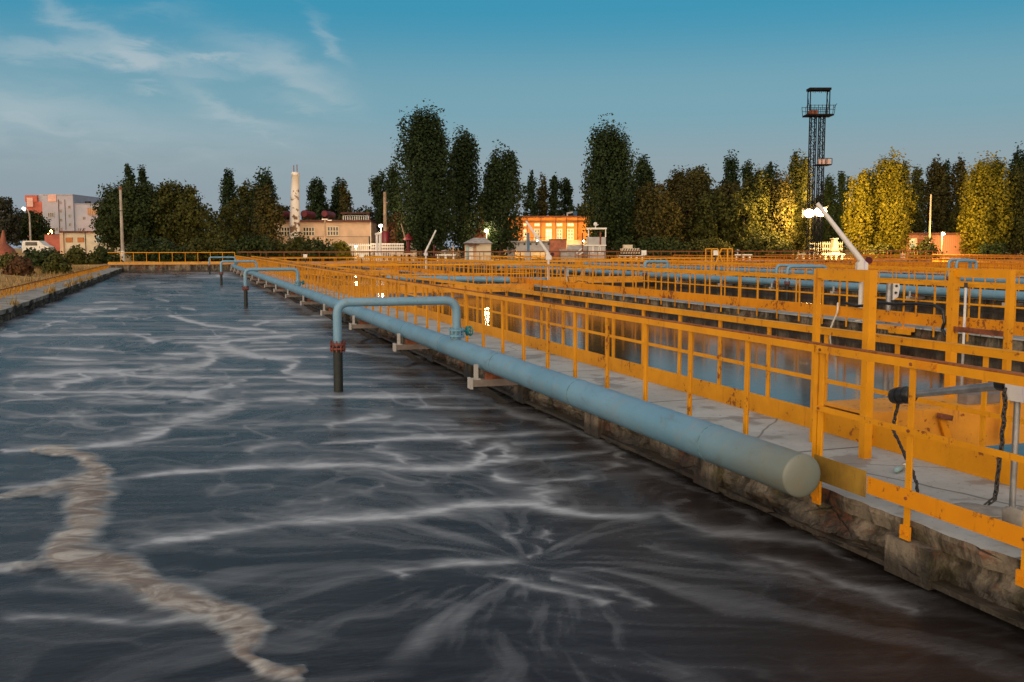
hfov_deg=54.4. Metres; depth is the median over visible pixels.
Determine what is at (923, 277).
air pipe
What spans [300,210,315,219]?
storage tank
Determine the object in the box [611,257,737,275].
footbridge
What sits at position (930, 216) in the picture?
utility pole
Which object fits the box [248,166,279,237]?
poplar tree
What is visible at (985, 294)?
air pipe
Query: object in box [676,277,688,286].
pipe bracket
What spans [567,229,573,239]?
window
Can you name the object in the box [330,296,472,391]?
air riser
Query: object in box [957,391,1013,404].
steel beam
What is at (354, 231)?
workshop
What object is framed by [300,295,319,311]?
pipe bracket
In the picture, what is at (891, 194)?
poplar tree
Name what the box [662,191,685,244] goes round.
tree
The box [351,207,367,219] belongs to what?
tree
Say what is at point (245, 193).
poplar tree
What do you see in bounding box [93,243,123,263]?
bush
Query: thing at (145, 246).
bush
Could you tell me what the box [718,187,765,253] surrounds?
tree
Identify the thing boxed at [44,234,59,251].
garden wall
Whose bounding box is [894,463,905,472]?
bottle
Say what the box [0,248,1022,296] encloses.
ground
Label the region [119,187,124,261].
utility pole
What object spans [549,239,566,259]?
brick box
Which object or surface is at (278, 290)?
pipe bracket
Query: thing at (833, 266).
railing
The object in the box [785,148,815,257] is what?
poplar tree
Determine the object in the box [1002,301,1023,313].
pipe bracket
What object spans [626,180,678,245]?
tree
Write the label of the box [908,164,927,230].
poplar tree
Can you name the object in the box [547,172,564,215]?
poplar tree
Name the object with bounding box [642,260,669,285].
air riser
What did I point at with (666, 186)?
tree
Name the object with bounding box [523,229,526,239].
window
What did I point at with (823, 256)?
platform
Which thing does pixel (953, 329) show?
portal
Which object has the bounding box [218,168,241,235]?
poplar tree
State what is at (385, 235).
utility pole
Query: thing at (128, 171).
poplar tree
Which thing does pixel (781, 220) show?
poplar tree
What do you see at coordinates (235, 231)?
tree
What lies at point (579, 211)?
tree
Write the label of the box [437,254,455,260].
platform
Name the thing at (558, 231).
window
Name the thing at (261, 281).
pipe bracket
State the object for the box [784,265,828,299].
air riser
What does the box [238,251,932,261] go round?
railing
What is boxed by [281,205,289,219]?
tree
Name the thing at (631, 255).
platform
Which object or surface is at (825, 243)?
fence
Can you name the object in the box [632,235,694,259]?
bush
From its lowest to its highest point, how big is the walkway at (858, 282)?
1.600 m
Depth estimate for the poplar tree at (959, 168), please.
142.51 m
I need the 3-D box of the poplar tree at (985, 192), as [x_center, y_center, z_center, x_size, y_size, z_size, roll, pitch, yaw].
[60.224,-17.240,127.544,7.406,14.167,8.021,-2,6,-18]
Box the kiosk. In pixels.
[464,238,491,260]
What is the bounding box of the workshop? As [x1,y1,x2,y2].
[274,220,377,254]
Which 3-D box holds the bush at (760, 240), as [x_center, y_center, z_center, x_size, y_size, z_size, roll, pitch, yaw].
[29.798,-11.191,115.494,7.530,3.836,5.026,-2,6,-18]
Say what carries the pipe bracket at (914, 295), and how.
attached to the walkway at (938, 298)
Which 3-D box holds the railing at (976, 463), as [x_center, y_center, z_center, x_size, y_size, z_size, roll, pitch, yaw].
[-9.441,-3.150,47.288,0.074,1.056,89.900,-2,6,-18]
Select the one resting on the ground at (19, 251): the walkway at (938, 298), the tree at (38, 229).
the tree at (38, 229)
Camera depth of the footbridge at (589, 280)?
57.19 m
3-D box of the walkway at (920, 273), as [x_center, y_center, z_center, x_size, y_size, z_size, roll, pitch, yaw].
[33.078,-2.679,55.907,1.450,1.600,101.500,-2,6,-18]
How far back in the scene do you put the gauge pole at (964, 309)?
20.46 m
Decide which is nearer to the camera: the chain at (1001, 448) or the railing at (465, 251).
the chain at (1001, 448)
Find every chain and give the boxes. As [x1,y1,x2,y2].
[891,402,918,492]
[983,387,1007,505]
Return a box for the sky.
[0,0,1023,247]
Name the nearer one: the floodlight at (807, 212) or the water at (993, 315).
the water at (993, 315)
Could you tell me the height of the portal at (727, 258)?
1.715 m
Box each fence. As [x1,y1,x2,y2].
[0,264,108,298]
[329,243,370,258]
[371,243,403,260]
[810,242,842,253]
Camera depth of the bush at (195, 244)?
99.44 m
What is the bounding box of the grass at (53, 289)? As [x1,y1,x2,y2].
[0,264,102,306]
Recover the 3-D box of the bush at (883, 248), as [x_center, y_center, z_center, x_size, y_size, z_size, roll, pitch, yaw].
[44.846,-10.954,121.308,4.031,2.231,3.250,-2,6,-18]
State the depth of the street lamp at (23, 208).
139.64 m
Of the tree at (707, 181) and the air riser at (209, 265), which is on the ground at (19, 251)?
the tree at (707, 181)
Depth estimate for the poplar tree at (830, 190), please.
147.03 m
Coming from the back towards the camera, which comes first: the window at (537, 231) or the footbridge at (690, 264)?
the window at (537, 231)
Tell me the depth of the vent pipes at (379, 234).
103.85 m
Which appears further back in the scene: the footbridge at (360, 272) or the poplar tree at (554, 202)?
the poplar tree at (554, 202)
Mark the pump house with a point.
(567, 227)
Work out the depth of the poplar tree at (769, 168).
145.47 m
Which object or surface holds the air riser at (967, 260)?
attached to the air pipe at (923, 277)
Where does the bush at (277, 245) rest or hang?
on the ground at (19, 251)
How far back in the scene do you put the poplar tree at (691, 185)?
121.12 m
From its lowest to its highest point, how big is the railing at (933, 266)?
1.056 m
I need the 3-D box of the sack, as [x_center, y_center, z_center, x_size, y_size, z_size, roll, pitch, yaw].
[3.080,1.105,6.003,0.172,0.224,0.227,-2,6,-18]
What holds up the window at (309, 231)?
in the workshop
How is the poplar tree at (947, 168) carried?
on the ground at (19, 251)
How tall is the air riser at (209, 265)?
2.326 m
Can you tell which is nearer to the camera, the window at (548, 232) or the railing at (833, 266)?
the railing at (833, 266)
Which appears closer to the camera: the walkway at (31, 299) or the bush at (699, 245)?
the walkway at (31, 299)
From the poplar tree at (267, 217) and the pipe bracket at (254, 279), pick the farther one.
the poplar tree at (267, 217)
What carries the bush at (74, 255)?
on the ground at (19, 251)
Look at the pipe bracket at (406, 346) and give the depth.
18.87 m
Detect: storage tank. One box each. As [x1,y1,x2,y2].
[283,211,289,219]
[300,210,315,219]
[321,210,335,219]
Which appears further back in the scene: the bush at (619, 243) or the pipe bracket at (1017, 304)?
the bush at (619, 243)
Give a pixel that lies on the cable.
(835, 315)
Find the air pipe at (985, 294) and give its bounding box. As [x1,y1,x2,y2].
[474,265,1023,300]
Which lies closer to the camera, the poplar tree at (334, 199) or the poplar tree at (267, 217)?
the poplar tree at (267, 217)
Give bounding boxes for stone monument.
[827,238,839,253]
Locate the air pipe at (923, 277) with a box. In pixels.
[584,262,1023,283]
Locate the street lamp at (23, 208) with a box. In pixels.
[22,207,31,240]
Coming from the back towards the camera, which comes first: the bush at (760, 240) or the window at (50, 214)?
the window at (50, 214)
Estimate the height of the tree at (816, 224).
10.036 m
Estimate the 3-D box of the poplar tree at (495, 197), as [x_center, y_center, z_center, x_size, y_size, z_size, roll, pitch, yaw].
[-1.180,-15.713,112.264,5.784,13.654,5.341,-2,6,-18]
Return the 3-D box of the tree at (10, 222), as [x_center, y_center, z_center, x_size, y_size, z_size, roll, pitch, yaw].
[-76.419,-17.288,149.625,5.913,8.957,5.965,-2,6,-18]
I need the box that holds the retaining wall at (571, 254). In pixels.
[559,245,586,259]
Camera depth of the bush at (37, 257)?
71.66 m
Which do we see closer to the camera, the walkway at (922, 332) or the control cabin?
the walkway at (922, 332)
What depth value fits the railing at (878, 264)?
78.24 m
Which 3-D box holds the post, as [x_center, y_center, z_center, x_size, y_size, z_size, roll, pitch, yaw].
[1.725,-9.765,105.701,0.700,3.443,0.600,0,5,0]
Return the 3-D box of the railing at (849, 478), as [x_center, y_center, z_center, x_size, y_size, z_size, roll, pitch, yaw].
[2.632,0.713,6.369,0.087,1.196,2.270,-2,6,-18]
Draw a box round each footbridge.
[269,257,398,274]
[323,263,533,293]
[498,260,654,282]
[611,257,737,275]
[824,394,1023,445]
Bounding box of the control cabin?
[576,222,606,258]
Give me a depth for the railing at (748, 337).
11.45 m
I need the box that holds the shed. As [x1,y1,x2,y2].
[59,228,129,254]
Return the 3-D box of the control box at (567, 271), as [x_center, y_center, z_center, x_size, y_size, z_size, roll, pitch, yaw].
[2.785,-2.700,42.408,1.106,0.985,0.128,0,5,0]
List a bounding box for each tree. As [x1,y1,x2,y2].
[0,196,25,245]
[10,209,54,247]
[88,176,171,255]
[92,215,124,251]
[122,163,135,185]
[137,164,148,186]
[143,178,211,246]
[201,210,224,239]
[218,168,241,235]
[218,197,249,248]
[234,178,255,237]
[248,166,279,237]
[248,181,285,245]
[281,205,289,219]
[306,176,330,219]
[329,177,341,219]
[337,179,353,219]
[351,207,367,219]
[367,169,388,253]
[381,161,405,249]
[387,212,413,255]
[388,98,462,259]
[445,122,483,257]
[476,188,499,254]
[477,139,526,258]
[522,169,538,215]
[535,173,548,215]
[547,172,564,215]
[562,177,574,215]
[573,204,589,215]
[578,113,641,258]
[618,206,646,257]
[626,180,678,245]
[631,153,656,244]
[657,179,687,235]
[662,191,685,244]
[665,164,713,252]
[677,164,715,192]
[686,188,737,253]
[706,179,739,243]
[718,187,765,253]
[720,149,742,192]
[729,164,777,257]
[740,159,755,183]
[759,168,799,252]
[764,161,779,214]
[784,195,810,250]
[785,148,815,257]
[809,194,834,250]
[816,173,837,252]
[833,170,850,252]
[840,168,876,256]
[866,170,884,248]
[867,146,918,257]
[902,201,928,232]
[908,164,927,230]
[922,154,949,232]
[935,158,952,232]
[942,203,968,251]
[945,156,967,232]
[953,150,1018,258]
[991,157,1006,214]
[1001,160,1023,258]
[1008,141,1023,220]
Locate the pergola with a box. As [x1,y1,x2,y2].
[340,212,372,219]
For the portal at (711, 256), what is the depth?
59.94 m
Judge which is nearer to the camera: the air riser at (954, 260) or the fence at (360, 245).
the air riser at (954, 260)
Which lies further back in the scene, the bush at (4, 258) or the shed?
the shed
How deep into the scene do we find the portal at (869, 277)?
8.39 m
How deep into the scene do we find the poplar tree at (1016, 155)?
169.96 m
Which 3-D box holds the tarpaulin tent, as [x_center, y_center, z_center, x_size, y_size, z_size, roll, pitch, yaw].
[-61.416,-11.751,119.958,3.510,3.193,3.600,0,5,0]
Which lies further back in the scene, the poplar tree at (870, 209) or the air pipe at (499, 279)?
the poplar tree at (870, 209)
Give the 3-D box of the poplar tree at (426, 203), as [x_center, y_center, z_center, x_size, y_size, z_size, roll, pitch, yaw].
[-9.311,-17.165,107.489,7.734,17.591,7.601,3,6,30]
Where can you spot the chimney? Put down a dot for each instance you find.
(294, 224)
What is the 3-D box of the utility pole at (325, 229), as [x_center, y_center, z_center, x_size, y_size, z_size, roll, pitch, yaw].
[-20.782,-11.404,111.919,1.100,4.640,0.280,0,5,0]
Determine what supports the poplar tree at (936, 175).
on the ground at (19, 251)
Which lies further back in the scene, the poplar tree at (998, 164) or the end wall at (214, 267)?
the poplar tree at (998, 164)
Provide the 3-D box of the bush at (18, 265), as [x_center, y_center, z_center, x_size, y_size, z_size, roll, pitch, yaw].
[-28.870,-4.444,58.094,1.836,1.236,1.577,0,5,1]
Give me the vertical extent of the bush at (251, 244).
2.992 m
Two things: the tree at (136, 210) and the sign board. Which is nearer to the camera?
the sign board
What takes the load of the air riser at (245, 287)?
attached to the air pipe at (791, 472)
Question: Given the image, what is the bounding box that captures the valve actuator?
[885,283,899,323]
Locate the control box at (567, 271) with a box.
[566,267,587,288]
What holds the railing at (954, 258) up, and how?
on the walkway
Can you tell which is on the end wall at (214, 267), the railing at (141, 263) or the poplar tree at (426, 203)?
the railing at (141, 263)
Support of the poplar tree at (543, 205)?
on the ground at (19, 251)
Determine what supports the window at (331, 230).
in the workshop
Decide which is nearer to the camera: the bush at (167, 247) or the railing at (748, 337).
the railing at (748, 337)
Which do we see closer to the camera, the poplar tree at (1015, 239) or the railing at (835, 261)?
the railing at (835, 261)
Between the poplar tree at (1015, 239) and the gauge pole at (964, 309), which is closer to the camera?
the gauge pole at (964, 309)
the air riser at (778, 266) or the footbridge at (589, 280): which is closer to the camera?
the air riser at (778, 266)
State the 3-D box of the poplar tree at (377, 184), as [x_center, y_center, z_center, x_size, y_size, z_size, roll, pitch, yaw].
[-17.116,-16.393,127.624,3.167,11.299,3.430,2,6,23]
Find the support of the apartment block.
on the ground at (19, 251)
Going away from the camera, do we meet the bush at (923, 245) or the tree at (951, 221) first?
the bush at (923, 245)
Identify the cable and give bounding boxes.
[830,302,838,327]
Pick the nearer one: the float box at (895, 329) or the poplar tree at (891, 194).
the float box at (895, 329)
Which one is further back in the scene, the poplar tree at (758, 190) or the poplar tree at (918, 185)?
the poplar tree at (918, 185)
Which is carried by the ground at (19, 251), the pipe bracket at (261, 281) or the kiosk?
the kiosk
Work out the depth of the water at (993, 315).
41.81 m
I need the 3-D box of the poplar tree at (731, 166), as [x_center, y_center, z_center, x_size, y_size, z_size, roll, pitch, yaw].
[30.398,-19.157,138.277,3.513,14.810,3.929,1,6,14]
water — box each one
[0,272,1023,681]
[295,275,1023,455]
[444,270,1023,321]
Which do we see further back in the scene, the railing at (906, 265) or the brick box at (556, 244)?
the brick box at (556, 244)
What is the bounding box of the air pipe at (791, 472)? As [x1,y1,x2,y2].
[231,264,820,497]
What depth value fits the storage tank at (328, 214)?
136.16 m
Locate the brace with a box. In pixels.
[936,413,952,437]
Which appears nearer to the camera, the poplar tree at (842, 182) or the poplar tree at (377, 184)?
the poplar tree at (377, 184)
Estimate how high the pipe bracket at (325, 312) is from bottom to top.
0.807 m
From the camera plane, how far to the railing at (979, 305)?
32.00 m
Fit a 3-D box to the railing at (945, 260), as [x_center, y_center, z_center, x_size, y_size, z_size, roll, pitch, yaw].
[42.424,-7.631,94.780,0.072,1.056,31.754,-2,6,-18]
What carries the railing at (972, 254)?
on the walkway
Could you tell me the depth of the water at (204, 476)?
7.47 m
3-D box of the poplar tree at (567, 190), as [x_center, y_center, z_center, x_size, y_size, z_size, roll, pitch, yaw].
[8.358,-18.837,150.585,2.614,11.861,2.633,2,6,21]
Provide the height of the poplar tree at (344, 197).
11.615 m
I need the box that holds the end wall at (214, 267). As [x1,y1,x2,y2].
[107,260,930,271]
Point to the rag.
(993, 511)
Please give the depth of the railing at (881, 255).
91.64 m
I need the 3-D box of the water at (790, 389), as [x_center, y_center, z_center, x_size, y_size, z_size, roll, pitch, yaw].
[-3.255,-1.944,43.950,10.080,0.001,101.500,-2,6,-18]
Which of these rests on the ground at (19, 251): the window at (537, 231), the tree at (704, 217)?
the tree at (704, 217)
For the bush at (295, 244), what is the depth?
103.17 m
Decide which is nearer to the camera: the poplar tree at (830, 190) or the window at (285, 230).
the window at (285, 230)
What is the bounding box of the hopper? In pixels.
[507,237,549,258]
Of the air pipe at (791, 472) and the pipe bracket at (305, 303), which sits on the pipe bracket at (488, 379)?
the air pipe at (791, 472)
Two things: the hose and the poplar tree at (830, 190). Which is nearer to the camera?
the hose
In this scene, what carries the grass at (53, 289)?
on the ground at (19, 251)
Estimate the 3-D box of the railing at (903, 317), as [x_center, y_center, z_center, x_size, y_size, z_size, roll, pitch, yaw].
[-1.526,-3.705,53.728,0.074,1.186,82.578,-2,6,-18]
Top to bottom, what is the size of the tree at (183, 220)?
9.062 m
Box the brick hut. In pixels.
[898,233,967,257]
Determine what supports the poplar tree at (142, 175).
on the ground at (19, 251)
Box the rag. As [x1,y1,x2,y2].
[954,502,1002,519]
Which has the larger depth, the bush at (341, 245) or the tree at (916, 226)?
the tree at (916, 226)
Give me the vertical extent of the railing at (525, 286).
1.290 m
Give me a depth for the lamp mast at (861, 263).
23.98 m
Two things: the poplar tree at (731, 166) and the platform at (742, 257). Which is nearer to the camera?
the platform at (742, 257)
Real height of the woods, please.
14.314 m
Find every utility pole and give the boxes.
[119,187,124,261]
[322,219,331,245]
[382,192,391,259]
[928,194,931,244]
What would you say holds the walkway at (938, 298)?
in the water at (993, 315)
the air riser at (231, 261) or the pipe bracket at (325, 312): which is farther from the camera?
the air riser at (231, 261)
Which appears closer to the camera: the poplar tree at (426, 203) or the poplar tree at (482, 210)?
the poplar tree at (426, 203)
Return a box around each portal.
[705,248,723,274]
[715,248,732,275]
[809,268,877,458]
[944,268,1015,438]
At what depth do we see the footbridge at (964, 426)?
9.26 m
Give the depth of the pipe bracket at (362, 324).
23.83 m
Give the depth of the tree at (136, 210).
109.18 m
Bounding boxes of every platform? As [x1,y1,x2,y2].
[390,253,416,260]
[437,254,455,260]
[617,255,644,259]
[734,254,751,259]
[796,254,844,258]
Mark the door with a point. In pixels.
(470, 248)
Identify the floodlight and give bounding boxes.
[802,208,815,217]
[812,206,828,216]
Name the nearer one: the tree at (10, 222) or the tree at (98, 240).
the tree at (98, 240)
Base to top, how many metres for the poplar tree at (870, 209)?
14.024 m
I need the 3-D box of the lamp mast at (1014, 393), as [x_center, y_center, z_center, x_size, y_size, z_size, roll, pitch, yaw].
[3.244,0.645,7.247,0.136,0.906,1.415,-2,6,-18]
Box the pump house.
[504,211,591,255]
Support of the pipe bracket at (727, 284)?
attached to the walkway at (938, 298)
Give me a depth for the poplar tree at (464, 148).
112.38 m
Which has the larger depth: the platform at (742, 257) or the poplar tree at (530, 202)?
the poplar tree at (530, 202)
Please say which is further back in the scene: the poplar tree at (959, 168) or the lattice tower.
the poplar tree at (959, 168)
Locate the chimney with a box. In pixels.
[289,165,299,242]
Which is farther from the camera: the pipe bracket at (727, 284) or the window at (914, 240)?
the window at (914, 240)
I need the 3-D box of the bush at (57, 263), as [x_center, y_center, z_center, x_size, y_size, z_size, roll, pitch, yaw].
[-29.337,-5.052,64.186,2.094,1.540,1.942,-2,6,-18]
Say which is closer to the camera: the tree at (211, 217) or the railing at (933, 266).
the railing at (933, 266)
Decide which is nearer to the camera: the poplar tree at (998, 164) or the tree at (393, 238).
the tree at (393, 238)
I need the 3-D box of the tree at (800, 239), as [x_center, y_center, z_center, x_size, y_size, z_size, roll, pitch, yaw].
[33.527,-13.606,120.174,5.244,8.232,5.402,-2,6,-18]
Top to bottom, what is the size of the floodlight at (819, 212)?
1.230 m
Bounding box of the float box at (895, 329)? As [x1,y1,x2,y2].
[877,324,914,334]
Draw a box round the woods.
[183,186,1019,250]
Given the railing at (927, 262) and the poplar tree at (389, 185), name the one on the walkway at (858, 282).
the railing at (927, 262)
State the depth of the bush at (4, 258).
65.67 m
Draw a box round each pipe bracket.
[250,276,261,283]
[257,278,268,287]
[264,281,278,291]
[273,284,286,296]
[285,289,301,303]
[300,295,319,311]
[320,304,344,320]
[349,315,378,338]
[393,333,429,361]
[467,364,517,402]
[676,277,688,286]
[718,280,732,290]
[769,283,784,294]
[830,286,845,299]
[906,291,924,301]
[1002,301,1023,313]
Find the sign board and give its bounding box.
[713,250,717,274]
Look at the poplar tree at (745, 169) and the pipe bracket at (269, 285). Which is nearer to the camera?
the pipe bracket at (269, 285)
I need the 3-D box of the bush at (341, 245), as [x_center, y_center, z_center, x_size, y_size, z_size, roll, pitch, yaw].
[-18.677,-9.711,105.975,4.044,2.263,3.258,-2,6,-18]
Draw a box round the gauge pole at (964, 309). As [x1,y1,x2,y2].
[962,283,967,353]
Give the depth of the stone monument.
125.42 m
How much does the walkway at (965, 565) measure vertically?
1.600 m
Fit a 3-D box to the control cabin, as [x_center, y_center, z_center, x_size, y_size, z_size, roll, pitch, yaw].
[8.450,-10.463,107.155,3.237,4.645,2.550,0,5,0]
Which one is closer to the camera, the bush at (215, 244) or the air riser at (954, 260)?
the air riser at (954, 260)
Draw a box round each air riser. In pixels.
[208,256,237,273]
[219,260,258,284]
[242,267,304,306]
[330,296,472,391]
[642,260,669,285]
[773,264,815,298]
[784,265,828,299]
[946,258,971,287]
[955,259,977,268]
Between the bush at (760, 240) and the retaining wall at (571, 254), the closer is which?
the retaining wall at (571, 254)
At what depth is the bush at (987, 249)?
123.94 m
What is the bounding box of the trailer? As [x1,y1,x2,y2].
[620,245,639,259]
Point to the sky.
(192, 91)
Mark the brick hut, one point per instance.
(950, 241)
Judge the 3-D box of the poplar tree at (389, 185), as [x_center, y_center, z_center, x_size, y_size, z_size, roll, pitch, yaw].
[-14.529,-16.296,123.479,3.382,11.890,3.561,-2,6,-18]
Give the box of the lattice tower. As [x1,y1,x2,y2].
[802,87,836,258]
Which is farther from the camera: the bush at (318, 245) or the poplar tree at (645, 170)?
the poplar tree at (645, 170)
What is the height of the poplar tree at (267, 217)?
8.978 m
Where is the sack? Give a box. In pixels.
[1002,505,1023,526]
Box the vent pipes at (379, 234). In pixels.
[375,228,381,260]
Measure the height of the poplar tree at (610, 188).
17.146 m
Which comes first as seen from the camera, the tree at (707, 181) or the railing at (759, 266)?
the railing at (759, 266)
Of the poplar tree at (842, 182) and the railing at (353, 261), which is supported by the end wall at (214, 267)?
the railing at (353, 261)
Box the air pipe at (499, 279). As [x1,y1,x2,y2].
[386,275,546,282]
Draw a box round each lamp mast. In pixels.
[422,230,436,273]
[525,221,553,286]
[815,202,872,320]
[888,382,1023,507]
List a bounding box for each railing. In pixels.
[107,252,234,264]
[235,255,819,496]
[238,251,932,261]
[238,251,937,262]
[251,256,1023,489]
[356,255,1023,340]
[371,255,1023,322]
[470,255,1023,302]
[483,255,1023,289]
[576,255,1023,277]
[612,256,1011,274]
[673,255,1023,275]
[717,256,1010,272]
[765,254,1023,269]
[778,254,1023,265]
[811,343,1023,587]
[851,254,1023,266]
[870,255,1015,266]
[932,254,1023,263]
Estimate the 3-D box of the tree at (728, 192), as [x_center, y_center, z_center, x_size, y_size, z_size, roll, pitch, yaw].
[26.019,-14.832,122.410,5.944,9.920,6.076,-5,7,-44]
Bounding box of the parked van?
[22,241,54,253]
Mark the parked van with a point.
(33, 244)
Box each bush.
[0,251,21,268]
[1,255,35,274]
[22,246,61,268]
[39,251,73,273]
[63,244,101,263]
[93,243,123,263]
[124,235,172,260]
[151,238,194,261]
[172,236,212,261]
[200,225,240,260]
[221,233,277,259]
[264,239,294,260]
[282,231,315,260]
[298,236,337,260]
[328,239,352,259]
[608,235,637,258]
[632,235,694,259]
[678,230,740,259]
[737,228,802,259]
[863,242,895,257]
[907,236,946,258]
[973,238,1010,258]
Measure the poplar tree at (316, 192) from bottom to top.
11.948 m
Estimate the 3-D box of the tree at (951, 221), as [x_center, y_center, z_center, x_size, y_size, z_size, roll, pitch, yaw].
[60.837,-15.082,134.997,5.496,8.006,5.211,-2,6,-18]
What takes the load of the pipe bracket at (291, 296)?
attached to the walkway at (965, 565)
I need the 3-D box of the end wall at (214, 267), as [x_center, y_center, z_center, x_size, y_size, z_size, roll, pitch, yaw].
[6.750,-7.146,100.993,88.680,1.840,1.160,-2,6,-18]
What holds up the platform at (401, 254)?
on the ground at (19, 251)
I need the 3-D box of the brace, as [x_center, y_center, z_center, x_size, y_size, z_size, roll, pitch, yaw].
[4.018,0.942,9.131,0.298,0.587,0.055,-2,6,-18]
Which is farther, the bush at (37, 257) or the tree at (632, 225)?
the tree at (632, 225)
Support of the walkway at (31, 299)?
on the ground at (19, 251)
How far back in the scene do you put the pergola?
125.63 m
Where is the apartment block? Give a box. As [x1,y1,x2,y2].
[25,194,102,236]
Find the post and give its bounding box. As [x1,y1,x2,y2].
[525,233,531,259]
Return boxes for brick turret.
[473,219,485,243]
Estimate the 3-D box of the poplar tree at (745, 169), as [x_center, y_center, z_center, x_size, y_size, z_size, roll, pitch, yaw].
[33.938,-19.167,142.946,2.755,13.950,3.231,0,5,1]
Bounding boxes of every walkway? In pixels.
[0,268,122,323]
[235,267,1023,628]
[356,266,1023,351]
[469,266,1023,313]
[574,267,1023,291]
[679,265,1023,277]
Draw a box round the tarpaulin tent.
[0,230,17,254]
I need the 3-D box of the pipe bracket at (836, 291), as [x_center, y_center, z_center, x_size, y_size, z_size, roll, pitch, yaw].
[13.692,-1.878,41.581,0.841,0.807,0.170,-2,6,-18]
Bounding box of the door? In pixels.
[469,247,472,259]
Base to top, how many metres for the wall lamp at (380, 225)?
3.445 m
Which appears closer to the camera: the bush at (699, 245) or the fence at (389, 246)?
the fence at (389, 246)
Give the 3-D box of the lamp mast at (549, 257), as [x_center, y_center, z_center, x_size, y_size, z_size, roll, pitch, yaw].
[1.226,-3.900,44.542,1.330,2.963,0.221,1,5,12]
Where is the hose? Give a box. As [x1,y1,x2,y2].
[844,301,945,337]
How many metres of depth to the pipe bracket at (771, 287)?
45.83 m
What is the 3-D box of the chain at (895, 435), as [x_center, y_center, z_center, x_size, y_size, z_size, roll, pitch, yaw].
[2.858,0.760,7.232,0.073,0.571,1.349,1,6,14]
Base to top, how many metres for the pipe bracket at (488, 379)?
0.807 m
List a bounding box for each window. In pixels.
[47,212,53,217]
[278,227,288,235]
[302,227,314,235]
[327,226,338,235]
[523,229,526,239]
[534,229,539,239]
[545,229,551,239]
[556,229,561,238]
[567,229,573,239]
[909,238,916,248]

